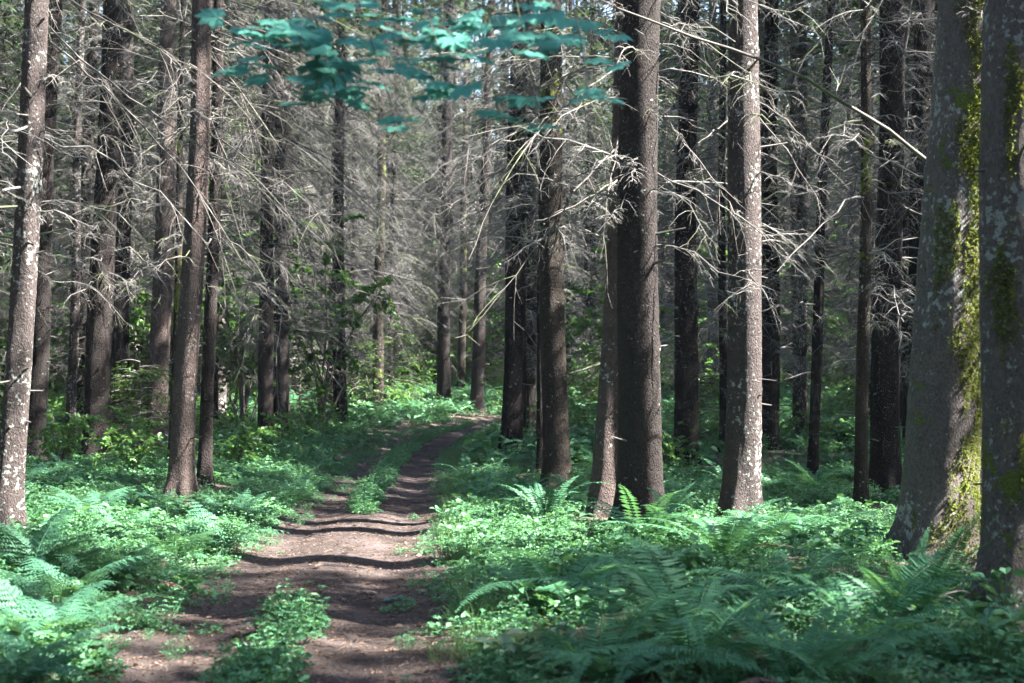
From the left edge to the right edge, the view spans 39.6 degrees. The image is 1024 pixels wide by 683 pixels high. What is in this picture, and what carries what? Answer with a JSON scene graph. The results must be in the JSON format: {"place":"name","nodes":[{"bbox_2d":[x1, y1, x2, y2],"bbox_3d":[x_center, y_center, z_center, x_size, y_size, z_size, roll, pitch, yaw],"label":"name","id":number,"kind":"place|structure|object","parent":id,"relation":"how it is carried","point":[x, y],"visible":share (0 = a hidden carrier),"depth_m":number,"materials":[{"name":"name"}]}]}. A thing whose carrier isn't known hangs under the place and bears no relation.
{"place":"outdoors","nodes":[
{"label":"outdoors","id":0,"kind":"place"},
{"bbox_2d":[76,411,570,682],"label":"path","id":1,"kind":"structure","parent":0,"point":[431,447],"depth_m":11.33,"materials":[{"name":"brown soil"}]},
{"bbox_2d":[0,392,1023,682],"bbox_3d":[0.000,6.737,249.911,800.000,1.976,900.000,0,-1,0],"label":"ground","id":2,"kind":"structure","parent":0,"point":[782,454],"depth_m":10.89,"materials":[{"name":"green plant"}]},
{"bbox_2d":[0,500,104,574],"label":"lady fern","id":3,"kind":"object","parent":2,"relation":"on","point":[18,545],"visible":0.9,"depth_m":10.65,"materials":[{"name":"green plant"}]},
{"bbox_2d":[0,625,118,682],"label":"lady fern","id":4,"kind":"object","parent":2,"relation":"on","point":[41,667],"visible":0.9,"depth_m":7.49,"materials":[{"name":"green plant"}]},
{"bbox_2d":[0,579,119,633],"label":"lady fern","id":5,"kind":"object","parent":2,"relation":"on","point":[17,592],"visible":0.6,"depth_m":8.68,"materials":[{"name":"green plant"}]},
{"bbox_2d":[0,0,147,434],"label":"conifer","id":6,"kind":"object","parent":2,"relation":"on","point":[72,388],"visible":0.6,"depth_m":33.98,"materials":[{"name":"grey plant"}]},
{"bbox_2d":[27,405,121,462],"bbox_3d":[-6.779,1.503,22.072,1.516,1.034,1.330,0,-1,0],"label":"leafy bush","id":7,"kind":"object","parent":2,"relation":"on","point":[76,425],"visible":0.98,"depth_m":21.97,"materials":[{"name":"green plant"}]},
{"bbox_2d":[0,0,156,414],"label":"conifer","id":8,"kind":"object","parent":2,"relation":"on","point":[91,57],"visible":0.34,"depth_m":37.95,"materials":[{"name":"brown plant"}]},
{"bbox_2d":[0,0,167,460],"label":"conifer","id":9,"kind":"object","parent":2,"relation":"on","point":[40,375],"visible":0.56,"depth_m":23.93,"materials":[{"name":"brown plant"}]},
{"bbox_2d":[0,0,211,460],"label":"conifer","id":10,"kind":"object","parent":2,"relation":"on","point":[98,363],"visible":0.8,"depth_m":24.40,"materials":[{"name":"brown plant"}]},
{"bbox_2d":[32,540,191,593],"bbox_3d":[-3.084,1.802,10.864,1.289,0.592,1.035,-1,-2,32],"label":"lady fern","id":11,"kind":"object","parent":2,"relation":"on","point":[82,561],"visible":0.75,"depth_m":10.65,"materials":[{"name":"green plant"}]},
{"bbox_2d":[52,0,190,435],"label":"conifer","id":12,"kind":"object","parent":2,"relation":"on","point":[120,346],"visible":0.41,"depth_m":32.92,"materials":[{"name":"brown plant"}]},
{"bbox_2d":[90,411,169,471],"bbox_3d":[-5.633,1.508,21.004,1.263,0.954,1.173,1,-2,-28],"label":"leafy bush","id":13,"kind":"object","parent":2,"relation":"on","point":[139,451],"visible":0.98,"depth_m":20.93,"materials":[{"name":"green plant"}]},
{"bbox_2d":[129,242,174,413],"bbox_3d":[-9.638,-0.206,37.346,3.067,5.077,2.724,0,-1,0],"label":"maple sapling","id":14,"kind":"object","parent":2,"relation":"on","point":[135,339],"visible":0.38,"depth_m":37.24,"materials":[{"name":"green plant"}]},
{"bbox_2d":[0,0,306,528],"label":"conifer","id":15,"kind":"object","parent":2,"relation":"on","point":[21,320],"visible":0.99,"depth_m":14.19,"materials":[{"name":"grey plant"}]},
{"bbox_2d":[73,0,245,411],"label":"conifer","id":16,"kind":"object","parent":2,"relation":"on","point":[144,168],"visible":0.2,"depth_m":39.84,"materials":[{"name":"brown plant"}]},
{"bbox_2d":[88,0,246,459],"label":"conifer","id":17,"kind":"object","parent":2,"relation":"on","point":[178,260],"visible":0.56,"depth_m":24.51,"materials":[{"name":"needle"},{"name":"brown bark"},{"name":"twig"}]},
{"bbox_2d":[60,0,360,455],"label":"conifer","id":18,"kind":"object","parent":2,"relation":"on","point":[159,338],"visible":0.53,"depth_m":28.91,"materials":[{"name":"brown plant"}]},
{"bbox_2d":[47,0,385,497],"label":"conifer","id":19,"kind":"object","parent":2,"relation":"on","point":[181,476],"visible":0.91,"depth_m":18.60,"materials":[{"name":"needle"},{"name":"brown bark"},{"name":"twig"}]},
{"bbox_2d":[134,0,302,422],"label":"conifer","id":20,"kind":"object","parent":2,"relation":"on","point":[216,381],"visible":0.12,"depth_m":35.74,"materials":[{"name":"brown plant"}]},
{"bbox_2d":[112,0,419,438],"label":"conifer","id":21,"kind":"object","parent":2,"relation":"on","point":[266,340],"visible":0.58,"depth_m":30.83,"materials":[{"name":"brown plant"}]},
{"bbox_2d":[69,0,470,487],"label":"conifer","id":22,"kind":"object","parent":2,"relation":"on","point":[205,454],"visible":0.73,"depth_m":20.02,"materials":[{"name":"brown plant"}]},
{"bbox_2d":[131,0,431,437],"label":"conifer","id":23,"kind":"object","parent":2,"relation":"on","point":[282,388],"visible":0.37,"depth_m":33.86,"materials":[{"name":"grey plant"}]},
{"bbox_2d":[224,5,376,397],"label":"conifer","id":24,"kind":"object","parent":2,"relation":"on","point":[293,379],"visible":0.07,"depth_m":50.49,"materials":[{"name":"grey plant"}]},
{"bbox_2d":[184,0,426,423],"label":"conifer","id":25,"kind":"object","parent":2,"relation":"on","point":[289,263],"visible":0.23,"depth_m":39.97,"materials":[{"name":"brown plant"}]},
{"bbox_2d":[253,177,400,422],"bbox_3d":[-4.943,-0.897,37.190,3.768,6.535,3.890,1,-1,-24],"label":"maple sapling","id":26,"kind":"object","parent":2,"relation":"on","point":[322,394],"visible":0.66,"depth_m":36.78,"materials":[{"name":"plant"}]},
{"bbox_2d":[252,0,428,424],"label":"conifer","id":27,"kind":"object","parent":2,"relation":"on","point":[342,399],"visible":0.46,"depth_m":38.23,"materials":[{"name":"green plant"}]},
{"bbox_2d":[237,0,469,411],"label":"conifer","id":28,"kind":"object","parent":2,"relation":"on","point":[328,358],"visible":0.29,"depth_m":42.86,"materials":[{"name":"grey plant"}]},
{"bbox_2d":[290,0,438,402],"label":"conifer","id":29,"kind":"object","parent":2,"relation":"on","point":[350,391],"visible":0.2,"depth_m":48.05,"materials":[{"name":"grey plant"}]},
{"bbox_2d":[302,0,471,391],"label":"conifer","id":30,"kind":"object","parent":2,"relation":"on","point":[395,183],"visible":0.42,"depth_m":55.47,"materials":[{"name":"grey plant"}]},
{"bbox_2d":[300,0,474,407],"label":"conifer","id":31,"kind":"object","parent":2,"relation":"on","point":[377,324],"visible":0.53,"depth_m":46.96,"materials":[{"name":"grey plant"}]},
{"bbox_2d":[350,2,451,384],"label":"conifer","id":32,"kind":"object","parent":2,"relation":"on","point":[419,166],"visible":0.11,"depth_m":62.43,"materials":[{"name":"grey plant"}]},
{"bbox_2d":[353,0,468,385],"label":"conifer","id":33,"kind":"object","parent":2,"relation":"on","point":[399,357],"visible":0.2,"depth_m":59.48,"materials":[{"name":"grey plant"}]},
{"bbox_2d":[194,0,632,133],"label":"maple tree","id":34,"kind":"object","parent":2,"relation":"on","point":[317,45],"visible":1,"depth_m":6.10,"materials":[{"name":"green plant"}]},
{"bbox_2d":[363,0,505,402],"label":"conifer","id":35,"kind":"object","parent":2,"relation":"on","point":[443,366],"visible":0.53,"depth_m":49.90,"materials":[{"name":"grey plant"}]},
{"bbox_2d":[373,0,503,383],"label":"conifer","id":36,"kind":"object","parent":2,"relation":"on","point":[425,187],"visible":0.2,"depth_m":66.56,"materials":[{"name":"grey plant"}]},
{"bbox_2d":[376,0,504,363],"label":"conifer","id":37,"kind":"object","parent":2,"relation":"on","point":[457,130],"visible":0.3,"depth_m":62.82,"materials":[{"name":"grey plant"}]},
{"bbox_2d":[381,0,540,412],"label":"conifer","id":38,"kind":"object","parent":2,"relation":"on","point":[477,386],"visible":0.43,"depth_m":46.90,"materials":[{"name":"brown plant"}]},
{"bbox_2d":[323,0,605,455],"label":"conifer","id":39,"kind":"object","parent":2,"relation":"on","point":[514,384],"visible":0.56,"depth_m":29.38,"materials":[{"name":"brown plant"}]},
{"bbox_2d":[419,0,539,392],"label":"conifer","id":40,"kind":"object","parent":2,"relation":"on","point":[461,363],"visible":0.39,"depth_m":57.96,"materials":[{"name":"grey plant"}]},
{"bbox_2d":[472,627,555,669],"bbox_3d":[0.017,1.722,7.884,0.441,0.243,0.435,0,-1,-16],"label":"broadleaf herb","id":41,"kind":"object","parent":2,"relation":"on","point":[502,639],"visible":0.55,"depth_m":7.92,"materials":[{"name":"green plant"}]},
{"bbox_2d":[426,0,605,431],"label":"conifer","id":42,"kind":"object","parent":2,"relation":"on","point":[526,357],"visible":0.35,"depth_m":33.86,"materials":[{"name":"brown plant"}]},
{"bbox_2d":[452,0,600,432],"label":"conifer","id":43,"kind":"object","parent":2,"relation":"on","point":[531,389],"visible":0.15,"depth_m":36.91,"materials":[{"name":"brown plant"}]},
{"bbox_2d":[380,0,688,494],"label":"conifer","id":44,"kind":"object","parent":2,"relation":"on","point":[556,452],"visible":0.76,"depth_m":20.41,"materials":[{"name":"needle"},{"name":"brown bark"},{"name":"twig"}]},
{"bbox_2d":[464,39,612,472],"bbox_3d":[0.785,-10.622,23.791,4.059,26.362,4.002,0,-1,18],"label":"conifer","id":45,"kind":"object","parent":2,"relation":"on","point":[539,444],"visible":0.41,"depth_m":23.43,"materials":[{"name":"brown plant"}]},
{"bbox_2d":[450,545,680,612],"bbox_3d":[0.351,1.612,9.926,1.598,0.497,1.812,0,-1,0],"label":"sword fern","id":46,"kind":"object","parent":2,"relation":"on","point":[538,572],"visible":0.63,"depth_m":9.76,"materials":[{"name":"green plant"}]},
{"bbox_2d":[536,1,611,381],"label":"conifer","id":47,"kind":"object","parent":2,"relation":"on","point":[586,268],"visible":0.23,"depth_m":60.77,"materials":[{"name":"grey plant"}]},
{"bbox_2d":[536,0,612,388],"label":"conifer","id":48,"kind":"object","parent":2,"relation":"on","point":[567,316],"visible":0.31,"depth_m":57.74,"materials":[{"name":"grey plant"}]},
{"bbox_2d":[562,0,614,371],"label":"conifer","id":49,"kind":"object","parent":2,"relation":"on","point":[594,243],"visible":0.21,"depth_m":63.82,"materials":[{"name":"grey plant"}]},
{"bbox_2d":[454,567,752,682],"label":"sword fern","id":50,"kind":"object","parent":2,"relation":"on","point":[586,664],"visible":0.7,"depth_m":7.73,"materials":[{"name":"green plant"}]},
{"bbox_2d":[439,0,821,524],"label":"conifer","id":51,"kind":"object","parent":2,"relation":"on","point":[639,456],"visible":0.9,"depth_m":15.20,"materials":[{"name":"brown plant"}]},
{"bbox_2d":[561,0,717,415],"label":"conifer","id":52,"kind":"object","parent":2,"relation":"on","point":[602,40],"visible":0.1,"depth_m":37.21,"materials":[{"name":"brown plant"}]},
{"bbox_2d":[494,0,792,517],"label":"conifer","id":53,"kind":"object","parent":2,"relation":"on","point":[605,455],"visible":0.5,"depth_m":16.24,"materials":[{"name":"brown plant"}]},
{"bbox_2d":[482,536,881,682],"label":"sword fern","id":54,"kind":"object","parent":2,"relation":"on","point":[684,622],"visible":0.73,"depth_m":7.92,"materials":[{"name":"green plant"}]},
{"bbox_2d":[570,1,795,408],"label":"conifer","id":55,"kind":"object","parent":2,"relation":"on","point":[671,162],"visible":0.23,"depth_m":31.00,"materials":[{"name":"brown plant"}]},
{"bbox_2d":[586,0,788,466],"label":"conifer","id":56,"kind":"object","parent":2,"relation":"on","point":[686,361],"visible":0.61,"depth_m":24.89,"materials":[{"name":"brown plant"}]},
{"bbox_2d":[659,0,784,402],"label":"conifer","id":57,"kind":"object","parent":2,"relation":"on","point":[709,332],"visible":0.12,"depth_m":50.37,"materials":[{"name":"grey plant"}]},
{"bbox_2d":[594,498,857,572],"bbox_3d":[1.623,1.531,11.470,1.731,0.508,1.831,0,-1,-13],"label":"sword fern","id":58,"kind":"object","parent":2,"relation":"on","point":[742,523],"visible":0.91,"depth_m":11.36,"materials":[{"name":"green plant"}]},
{"bbox_2d":[600,0,875,517],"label":"conifer","id":59,"kind":"object","parent":2,"relation":"on","point":[741,486],"visible":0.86,"depth_m":16.04,"materials":[{"name":"grey plant"}]},
{"bbox_2d":[657,0,823,451],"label":"conifer","id":60,"kind":"object","parent":2,"relation":"on","point":[722,355],"visible":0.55,"depth_m":26.99,"materials":[{"name":"brown plant"}]},
{"bbox_2d":[676,0,847,404],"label":"conifer","id":61,"kind":"object","parent":2,"relation":"on","point":[761,111],"visible":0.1,"depth_m":37.41,"materials":[{"name":"brown plant"}]},
{"bbox_2d":[669,0,874,449],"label":"conifer","id":62,"kind":"object","parent":2,"relation":"on","point":[771,366],"visible":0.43,"depth_m":27.91,"materials":[{"name":"brown plant"}]},
{"bbox_2d":[570,0,984,565],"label":"conifer","id":63,"kind":"object","parent":2,"relation":"on","point":[940,495],"visible":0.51,"depth_m":12.10,"materials":[{"name":"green plant"}]},
{"bbox_2d":[678,547,882,606],"bbox_3d":[1.899,1.766,9.678,1.532,0.655,1.358,0,-1,0],"label":"sword fern","id":64,"kind":"object","parent":2,"relation":"on","point":[780,566],"visible":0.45,"depth_m":9.84,"materials":[{"name":"green plant"}]},
{"bbox_2d":[605,593,961,682],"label":"sword fern","id":65,"kind":"object","parent":2,"relation":"on","point":[777,662],"visible":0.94,"depth_m":7.03,"materials":[{"name":"green plant"}]},
{"bbox_2d":[699,0,879,440],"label":"conifer","id":66,"kind":"object","parent":2,"relation":"on","point":[801,390],"visible":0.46,"depth_m":30.49,"materials":[{"name":"brown plant"}]},
{"bbox_2d":[702,0,934,480],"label":"conifer","id":67,"kind":"object","parent":2,"relation":"on","point":[812,465],"visible":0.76,"depth_m":21.86,"materials":[{"name":"brown plant"}]},
{"bbox_2d":[708,0,936,507],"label":"conifer","id":68,"kind":"object","parent":2,"relation":"on","point":[861,447],"visible":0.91,"depth_m":17.39,"materials":[{"name":"needle"},{"name":"twig"},{"name":"grey-brown bark"}]},
{"bbox_2d":[782,5,879,396],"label":"conifer","id":69,"kind":"object","parent":2,"relation":"on","point":[852,190],"visible":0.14,"depth_m":46.83,"materials":[{"name":"grey plant"}]},
{"bbox_2d":[807,0,879,417],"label":"conifer","id":70,"kind":"object","parent":2,"relation":"on","point":[828,227],"visible":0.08,"depth_m":41.09,"materials":[{"name":"brown plant"}]},
{"bbox_2d":[772,0,937,492],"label":"conifer","id":71,"kind":"object","parent":2,"relation":"on","point":[885,467],"visible":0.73,"depth_m":20.02,"materials":[{"name":"brown plant"}]},
{"bbox_2d":[774,0,937,449],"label":"conifer","id":72,"kind":"object","parent":2,"relation":"on","point":[905,325],"visible":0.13,"depth_m":25.90,"materials":[{"name":"brown plant"}]},
{"bbox_2d":[776,0,937,397],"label":"conifer","id":73,"kind":"object","parent":2,"relation":"on","point":[922,112],"visible":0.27,"depth_m":23.47,"materials":[{"name":"brown plant"}]},
{"bbox_2d":[789,0,937,426],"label":"conifer","id":74,"kind":"object","parent":2,"relation":"on","point":[911,42],"visible":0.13,"depth_m":32.52,"materials":[{"name":"brown plant"}]},
{"bbox_2d":[712,550,1023,654],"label":"sword fern","id":75,"kind":"object","parent":2,"relation":"on","point":[910,596],"visible":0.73,"depth_m":8.52,"materials":[{"name":"green plant"}]},
{"bbox_2d":[837,512,1003,630],"bbox_3d":[2.406,1.503,8.681,1.039,0.986,1.025,1,-2,-27],"label":"sword fern","id":76,"kind":"object","parent":2,"relation":"on","point":[937,594],"visible":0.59,"depth_m":8.57,"materials":[{"name":"green plant"}]},
{"bbox_2d":[943,607,1023,673],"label":"broadleaf herb","id":77,"kind":"object","parent":2,"relation":"on","point":[987,612],"visible":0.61,"depth_m":7.57,"materials":[{"name":"green plant"}]},
{"bbox_2d":[958,0,1023,618],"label":"conifer","id":78,"kind":"object","parent":2,"relation":"on","point":[1000,170],"visible":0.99,"depth_m":9.31,"materials":[{"name":"brown plant"}]},
{"bbox_2d":[971,567,1023,632],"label":"broadleaf herb","id":79,"kind":"object","parent":2,"relation":"on","point":[997,574],"visible":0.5,"depth_m":8.42,"materials":[{"name":"green leaf"}]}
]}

